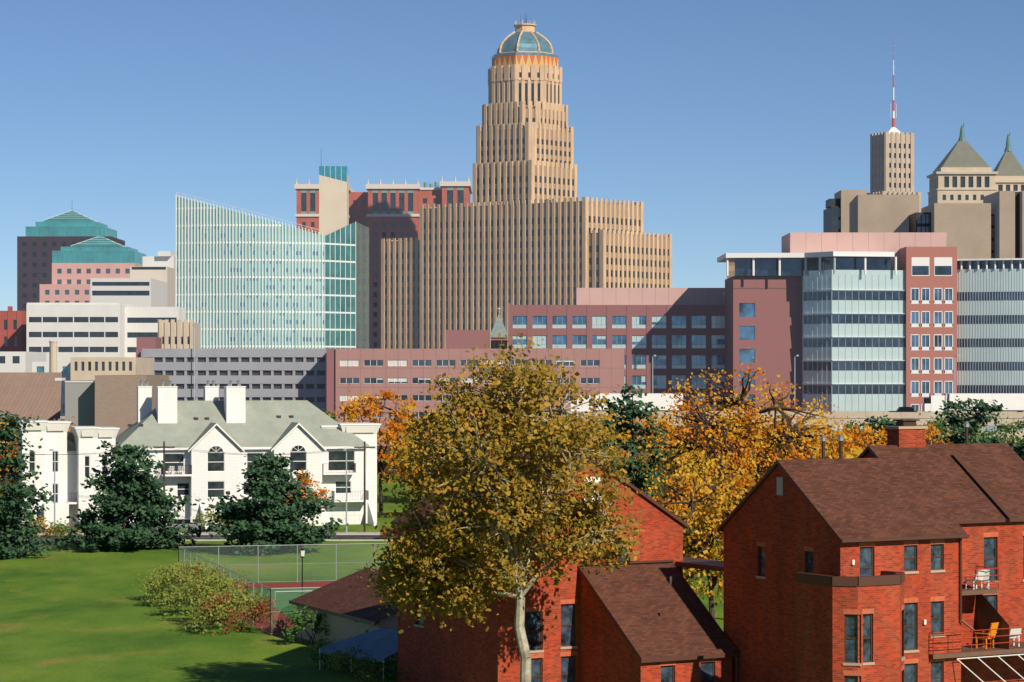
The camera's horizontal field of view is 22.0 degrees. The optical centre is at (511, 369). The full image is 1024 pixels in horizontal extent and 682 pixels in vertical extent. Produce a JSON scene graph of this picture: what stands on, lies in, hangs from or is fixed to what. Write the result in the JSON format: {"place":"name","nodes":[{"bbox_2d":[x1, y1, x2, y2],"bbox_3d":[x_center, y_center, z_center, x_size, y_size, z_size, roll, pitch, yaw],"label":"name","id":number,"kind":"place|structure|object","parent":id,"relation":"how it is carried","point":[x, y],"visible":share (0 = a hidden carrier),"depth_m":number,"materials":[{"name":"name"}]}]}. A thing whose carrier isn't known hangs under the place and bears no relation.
{"place":"outdoors","nodes":[
{"label":"outdoors","id":0,"kind":"place"},
{"bbox_2d":[0,442,1020,681],"bbox_3d":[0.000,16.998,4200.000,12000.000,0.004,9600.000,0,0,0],"label":"ground","id":1,"kind":"structure","parent":0,"point":[73,613],"depth_m":177.21,"materials":[{"name":"green plant"}]},
{"bbox_2d":[0,449,15,494],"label":"tree","id":2,"kind":"object","parent":1,"relation":"on","point":[8,479],"visible":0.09,"depth_m":300.30,"materials":[{"name":"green plant"}]},
{"bbox_2d":[0,441,18,499],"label":"tree","id":3,"kind":"object","parent":1,"relation":"on","point":[10,457],"visible":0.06,"depth_m":298.95,"materials":[{"name":"green plant"}]},
{"bbox_2d":[0,415,18,495],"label":"tree","id":4,"kind":"object","parent":1,"relation":"on","point":[9,442],"visible":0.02,"depth_m":333.65,"materials":[{"name":"green plant"}]},
{"bbox_2d":[0,410,62,559],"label":"tree","id":5,"kind":"object","parent":1,"relation":"on","point":[21,491],"visible":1,"depth_m":237.64,"materials":[{"name":"green plant"}]},
{"bbox_2d":[22,515,51,526],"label":"shrub","id":6,"kind":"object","parent":1,"relation":"on","point":[38,519],"depth_m":280.34,"materials":[{"name":"beige plant"}]},
{"bbox_2d":[29,515,85,537],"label":"hedge","id":7,"kind":"object","parent":1,"relation":"on","point":[59,528],"visible":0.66,"depth_m":267.39,"materials":[{"name":"green plant"}]},
{"bbox_2d":[54,416,75,431],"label":"tree","id":8,"kind":"object","parent":1,"relation":"on","point":[70,423],"depth_m":328.07,"materials":[{"name":"orange plant"}]},
{"bbox_2d":[17,210,145,310],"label":"building","id":9,"kind":"structure","parent":1,"relation":"on","point":[65,257],"depth_m":1010.00,"materials":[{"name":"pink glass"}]},
{"bbox_2d":[0,251,199,483],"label":"city","id":10,"kind":"object","parent":1,"relation":"on","point":[82,364],"visible":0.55,"depth_m":679.99,"materials":[{"name":"white concrete"}]},
{"bbox_2d":[48,440,204,552],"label":"lawn pine","id":11,"kind":"object","parent":1,"relation":"on","point":[133,488],"visible":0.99,"depth_m":248.57,"materials":[{"name":"green plant"}]},
{"bbox_2d":[132,558,212,601],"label":"court shrub","id":12,"kind":"object","parent":1,"relation":"on","point":[172,565],"visible":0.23,"depth_m":193.55,"materials":[{"name":"green plant"}]},
{"bbox_2d":[144,556,235,607],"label":"court shrub","id":13,"kind":"object","parent":1,"relation":"on","point":[198,571],"visible":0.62,"depth_m":188.30,"materials":[{"name":"green plant"}]},
{"bbox_2d":[17,380,380,528],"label":"white condominium","id":14,"kind":"structure","parent":1,"relation":"on","point":[234,422],"depth_m":286.63,"materials":[{"name":"white paint"}]},
{"bbox_2d":[154,569,249,616],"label":"court shrub","id":15,"kind":"object","parent":1,"relation":"on","point":[169,599],"visible":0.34,"depth_m":181.57,"materials":[{"name":"green plant"}]},
{"bbox_2d":[172,568,271,626],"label":"court shrub","id":16,"kind":"object","parent":1,"relation":"on","point":[208,591],"visible":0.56,"depth_m":175.38,"materials":[{"name":"green plant"}]},
{"bbox_2d":[181,576,291,635],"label":"court shrub","id":17,"kind":"object","parent":1,"relation":"on","point":[258,605],"visible":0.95,"depth_m":170.10,"materials":[{"name":"green plant"}]},
{"bbox_2d":[175,166,368,348],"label":"courthouse","id":18,"kind":"structure","parent":1,"relation":"on","point":[230,265],"depth_m":702.18,"materials":[{"name":"teal glass"}]},
{"bbox_2d":[201,451,348,555],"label":"lawn pine","id":19,"kind":"object","parent":1,"relation":"on","point":[253,517],"visible":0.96,"depth_m":243.15,"materials":[{"name":"green plant"}]},
{"bbox_2d":[178,543,392,635],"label":"tennis court fence","id":20,"kind":"object","parent":1,"relation":"on","point":[282,594],"visible":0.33,"depth_m":205.99,"materials":[{"name":"silver metal"}]},
{"bbox_2d":[300,548,304,593],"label":"lantern post","id":21,"kind":"object","parent":1,"relation":"on","point":[302,551],"visible":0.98,"depth_m":199.96,"materials":[{"name":"black"}]},
{"bbox_2d":[275,469,332,518],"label":"orange maple","id":22,"kind":"object","parent":1,"relation":"on","point":[308,481],"visible":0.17,"depth_m":272.17,"materials":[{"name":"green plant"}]},
{"bbox_2d":[281,606,329,644],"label":"bush","id":23,"kind":"object","parent":1,"relation":"on","point":[300,619],"visible":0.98,"depth_m":162.72,"materials":[{"name":"green plant"}]},
{"bbox_2d":[323,410,337,421],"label":"tree","id":24,"kind":"object","parent":1,"relation":"on","point":[332,415],"visible":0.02,"depth_m":324.95,"materials":[{"name":"green plant"}]},
{"bbox_2d":[303,633,360,669],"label":"clipped shrub","id":25,"kind":"object","parent":1,"relation":"on","point":[321,644],"visible":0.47,"depth_m":149.89,"materials":[{"name":"green plant"}]},
{"bbox_2d":[289,567,397,659],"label":"garage shed","id":26,"kind":"structure","parent":1,"relation":"on","point":[345,608],"depth_m":161.74,"materials":[{"name":"brown"}]},
{"bbox_2d":[319,628,397,677],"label":"canvas awning","id":27,"kind":"object","parent":1,"relation":"on","point":[385,640],"visible":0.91,"depth_m":147.68,"materials":[{"name":"blue fabric"}]},
{"bbox_2d":[322,637,396,678],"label":"clipped shrub","id":28,"kind":"object","parent":1,"relation":"on","point":[337,659],"visible":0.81,"depth_m":146.12,"materials":[{"name":"green plant"}]},
{"bbox_2d":[9,449,722,545],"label":"site works","id":29,"kind":"structure","parent":1,"relation":"on","point":[350,536],"depth_m":268.57,"materials":[{"name":"concrete"}]},
{"bbox_2d":[156,519,201,530],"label":"street car","id":30,"kind":"object","parent":29,"relation":"on","point":[189,523],"visible":0.2,"depth_m":273.59,"materials":[{"name":"grey paint"}]},
{"bbox_2d":[196,508,234,531],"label":"bush","id":31,"kind":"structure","parent":29,"relation":"on","point":[209,516],"depth_m":275.49,"materials":[{"name":"green plant"}]},
{"bbox_2d":[381,529,397,537],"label":"street car","id":32,"kind":"object","parent":29,"relation":"on","point":[386,533],"visible":0.08,"depth_m":263.58,"materials":[{"name":"red paint"}]},
{"bbox_2d":[328,383,426,512],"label":"tree","id":33,"kind":"object","parent":1,"relation":"on","point":[394,425],"visible":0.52,"depth_m":310.26,"materials":[{"name":"orange plant"}]},
{"bbox_2d":[344,654,410,681],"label":"clipped shrub","id":34,"kind":"object","parent":1,"relation":"on","point":[370,671],"visible":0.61,"depth_m":143.94,"materials":[{"name":"green plant"}]},
{"bbox_2d":[360,626,397,664],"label":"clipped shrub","id":35,"kind":"object","parent":1,"relation":"on","point":[366,631],"visible":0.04,"depth_m":151.74,"materials":[{"name":"green plant"}]},
{"bbox_2d":[294,176,471,348],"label":"brick building","id":36,"kind":"structure","parent":1,"relation":"on","point":[386,211],"depth_m":900.00,"materials":[{"name":"red brick"}]},
{"bbox_2d":[15,441,779,531],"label":"utility poles","id":37,"kind":"object","parent":1,"relation":"on","point":[364,447],"visible":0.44,"depth_m":275.94,"materials":[{"name":"brown wood"}]},
{"bbox_2d":[379,407,449,500],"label":"belt tree","id":38,"kind":"object","parent":1,"relation":"on","point":[409,420],"visible":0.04,"depth_m":338.42,"materials":[{"name":"orange plant"}]},
{"bbox_2d":[389,427,475,494],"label":"tree","id":39,"kind":"object","parent":1,"relation":"on","point":[415,471],"visible":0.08,"depth_m":299.72,"materials":[{"name":"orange plant"}]},
{"bbox_2d":[429,406,516,450],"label":"belt tree","id":40,"kind":"object","parent":1,"relation":"on","point":[476,418],"visible":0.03,"depth_m":328.31,"materials":[{"name":"orange plant"}]},
{"bbox_2d":[349,330,644,681],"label":"sycamore tree","id":41,"kind":"object","parent":1,"relation":"on","point":[429,575],"visible":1,"depth_m":127.83,"materials":[{"name":"yellow plant"}]},
{"bbox_2d":[381,13,671,348],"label":"city hall","id":42,"kind":"structure","parent":1,"relation":"on","point":[527,227],"depth_m":823.04,"materials":[{"name":"beige stone"}]},
{"bbox_2d":[513,414,626,477],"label":"belt tree","id":43,"kind":"object","parent":1,"relation":"on","point":[596,443],"depth_m":261.64,"materials":[{"name":"green plant"}]},
{"bbox_2d":[136,232,1023,445],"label":"office building","id":44,"kind":"structure","parent":1,"relation":"on","point":[874,321],"depth_m":608.83,"materials":[{"name":"pink"}]},
{"bbox_2d":[571,402,646,460],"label":"belt tree","id":45,"kind":"object","parent":1,"relation":"on","point":[590,413],"visible":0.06,"depth_m":329.52,"materials":[{"name":"green plant"}]},
{"bbox_2d":[591,383,695,553],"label":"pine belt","id":46,"kind":"object","parent":1,"relation":"on","point":[632,408],"visible":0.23,"depth_m":213.76,"materials":[{"name":"green plant"}]},
{"bbox_2d":[616,407,705,485],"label":"belt tree","id":47,"kind":"object","parent":1,"relation":"on","point":[645,422],"visible":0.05,"depth_m":299.12,"materials":[{"name":"green plant"}]},
{"bbox_2d":[645,451,759,618],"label":"maple","id":48,"kind":"object","parent":1,"relation":"on","point":[698,540],"visible":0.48,"depth_m":159.40,"materials":[{"name":"yellow plant"}]},
{"bbox_2d":[629,420,778,534],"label":"belt tree","id":49,"kind":"object","parent":1,"relation":"on","point":[682,457],"visible":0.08,"depth_m":228.46,"materials":[{"name":"orange plant"}]},
{"bbox_2d":[391,419,1023,681],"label":"brick townhouses","id":50,"kind":"structure","parent":1,"relation":"on","point":[899,557],"depth_m":133.56,"materials":[{"name":"red brick"}]},
{"bbox_2d":[686,415,780,485],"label":"belt tree","id":51,"kind":"object","parent":1,"relation":"on","point":[746,441],"visible":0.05,"depth_m":297.51,"materials":[{"name":"orange plant"}]},
{"bbox_2d":[626,347,861,534],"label":"honey locust","id":52,"kind":"object","parent":1,"relation":"on","point":[729,426],"visible":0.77,"depth_m":176.56,"materials":[{"name":"orange plant"}]},
{"bbox_2d":[493,355,1023,466],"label":"elevated highway","id":53,"kind":"structure","parent":1,"relation":"on","point":[923,417],"depth_m":454.70,"materials":[{"name":"concrete"}]},
{"bbox_2d":[570,393,682,411],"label":"truck","id":54,"kind":"object","parent":53,"relation":"on","point":[658,400],"visible":0.39,"depth_m":456.75,"materials":[{"name":"grey metal"}]},
{"bbox_2d":[889,407,916,411],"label":"car","id":55,"kind":"object","parent":53,"relation":"on","point":[905,409],"visible":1,"depth_m":457.14,"materials":[{"name":"grey paint"}]},
{"bbox_2d":[922,393,1023,411],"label":"truck","id":56,"kind":"object","parent":53,"relation":"on","point":[1009,401],"visible":0.62,"depth_m":456.75,"materials":[{"name":"grey metal"}]},
{"bbox_2d":[734,419,866,470],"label":"belt tree","id":57,"kind":"object","parent":1,"relation":"on","point":[847,438],"visible":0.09,"depth_m":261.53,"materials":[{"name":"orange plant"}]},
{"bbox_2d":[809,446,861,458],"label":"belt tree","id":58,"kind":"object","parent":1,"relation":"on","point":[850,453],"visible":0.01,"depth_m":224.74,"materials":[{"name":"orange plant"}]},
{"bbox_2d":[816,417,882,458],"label":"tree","id":59,"kind":"object","parent":1,"relation":"on","point":[850,426],"visible":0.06,"depth_m":345.02,"materials":[{"name":"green plant"}]},
{"bbox_2d":[826,422,886,456],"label":"belt tree","id":60,"kind":"object","parent":1,"relation":"on","point":[882,436],"visible":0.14,"depth_m":289.78,"materials":[{"name":"orange plant"}]},
{"bbox_2d":[854,415,895,444],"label":"tree","id":61,"kind":"object","parent":1,"relation":"on","point":[883,421],"visible":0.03,"depth_m":309.72,"materials":[{"name":"green plant"}]},
{"bbox_2d":[875,413,940,444],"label":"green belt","id":62,"kind":"object","parent":1,"relation":"on","point":[926,430],"visible":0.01,"depth_m":343.80,"materials":[{"name":"green plant"}]},
{"bbox_2d":[823,41,1023,258],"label":"skyline","id":63,"kind":"structure","parent":1,"relation":"on","point":[974,209],"depth_m":803.00,"materials":[{"name":"beige stone"}]},
{"bbox_2d":[917,421,951,443],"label":"belt tree","id":64,"kind":"object","parent":1,"relation":"on","point":[929,434],"visible":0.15,"depth_m":329.13,"materials":[{"name":"orange plant"}]},
{"bbox_2d":[916,410,989,443],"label":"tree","id":65,"kind":"object","parent":1,"relation":"on","point":[941,426],"visible":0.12,"depth_m":349.73,"materials":[{"name":"green plant"}]},
{"bbox_2d":[932,396,1023,460],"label":"tree","id":66,"kind":"object","parent":1,"relation":"on","point":[979,415],"visible":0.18,"depth_m":299.05,"materials":[{"name":"green plant"}]},
{"bbox_2d":[968,418,1023,453],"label":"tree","id":67,"kind":"object","parent":1,"relation":"on","point":[1011,427],"visible":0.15,"depth_m":344.25,"materials":[{"name":"green plant"}]},
{"bbox_2d":[1009,417,1023,457],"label":"tree","id":68,"kind":"object","parent":1,"relation":"on","point":[1020,449],"visible":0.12,"depth_m":290.95,"materials":[{"name":"green plant"}]},
{"bbox_2d":[0,0,1023,310],"label":"sky","id":69,"kind":"structure","parent":0,"point":[734,124],"materials":[{"name":"blue"}]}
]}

